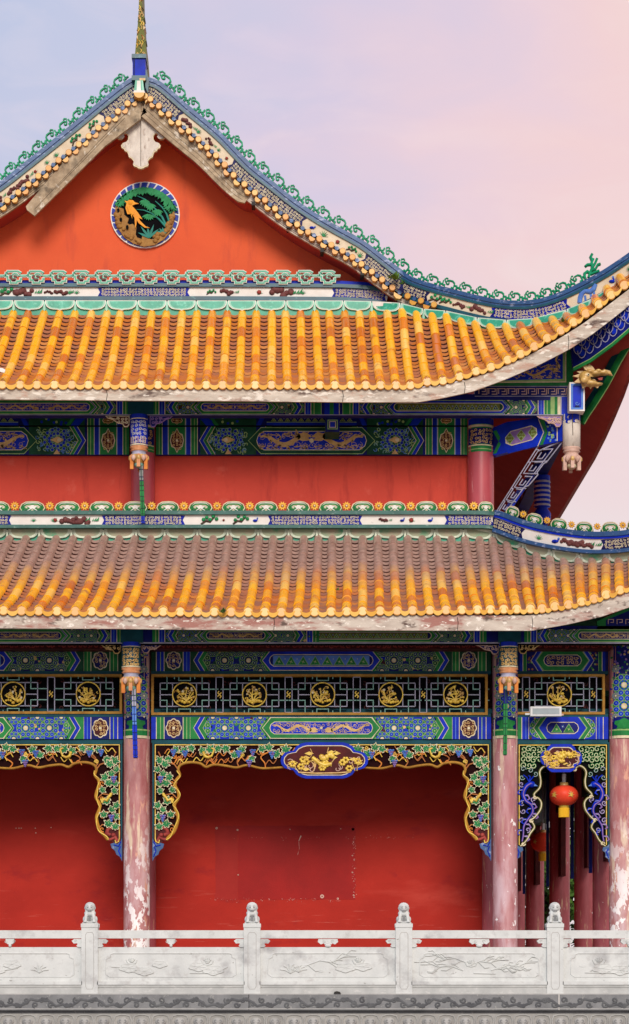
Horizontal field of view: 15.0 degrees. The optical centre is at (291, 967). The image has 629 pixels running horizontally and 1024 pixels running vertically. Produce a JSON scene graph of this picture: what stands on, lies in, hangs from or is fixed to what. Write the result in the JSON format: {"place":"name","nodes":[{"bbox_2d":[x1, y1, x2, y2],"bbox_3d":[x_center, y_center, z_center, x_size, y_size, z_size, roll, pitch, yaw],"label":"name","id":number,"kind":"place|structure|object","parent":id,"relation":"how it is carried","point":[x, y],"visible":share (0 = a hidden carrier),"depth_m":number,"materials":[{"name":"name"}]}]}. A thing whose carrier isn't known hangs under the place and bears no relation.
{"place":"outdoors","nodes":[
{"label":"outdoors","id":0,"kind":"place"},
{"bbox_2d":[0,0,628,946],"label":"sky","id":1,"kind":"structure","parent":0,"point":[484,143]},
{"label":"ground","id":2,"kind":"structure","parent":0,"visible":0},
{"bbox_2d":[0,991,628,1023],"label":"terrace","id":3,"kind":"structure","parent":2,"relation":"on","point":[314,1008],"depth_m":38.24,"materials":[{"name":"stone"}]},
{"bbox_2d":[0,902,628,993],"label":"balustrade","id":4,"kind":"object","parent":3,"relation":"on","point":[253,964],"visible":1,"depth_m":38.35,"materials":[{"name":"stone"}]},
{"bbox_2d":[0,0,628,946],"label":"temple","id":5,"kind":"structure","parent":3,"relation":"on","point":[222,360],"depth_m":42.60,"materials":[{"name":"paint"}]},
{"bbox_2d":[386,271,402,279],"bbox_3d":[1.888,-12.687,43.786,0.268,0.162,0.273,0,0,-44],"label":"weed","id":6,"kind":"object","parent":5,"relation":"on","point":[396,275],"visible":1,"depth_m":43.76,"materials":[{"name":"green plant"}]},
{"bbox_2d":[531,823,545,860],"bbox_3d":[5.533,-3.218,52.502,0.543,1.759,0.543,0,0,0],"label":"lantern","id":7,"kind":"object","parent":5,"relation":"hanging from","point":[538,842],"visible":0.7,"depth_m":52.37,"materials":[{"name":"fabric"}]},
{"bbox_2d":[525,706,563,717],"bbox_3d":[4.313,-4.353,40.785,0.654,0.170,0.330,0,0,0],"label":"floodlight","id":8,"kind":"object","parent":5,"relation":"attached to","point":[545,711],"visible":1,"depth_m":40.63,"materials":[{"name":"white metal"}]},
{"bbox_2d":[549,774,577,817],"bbox_3d":[4.716,-3.100,41.302,0.503,1.009,0.503,0,0,0],"label":"lantern","id":9,"kind":"object","parent":5,"relation":"hanging from","point":[563,795],"visible":1,"depth_m":41.16,"materials":[{"name":"fabric"}]},
{"bbox_2d":[525,824,573,946],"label":"tree","id":10,"kind":"object","parent":2,"relation":"on","point":[546,906],"visible":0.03,"depth_m":65.68,"materials":[{"name":"green plant"}]},
{"bbox_2d":[544,861,573,920],"bbox_3d":[8.446,-2.142,65.003,3.938,7.694,3.533,0,0,0],"label":"tree","id":11,"kind":"object","parent":2,"relation":"on","point":[571,900],"visible":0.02,"depth_m":63.75,"materials":[{"name":"green plant"}]}
]}

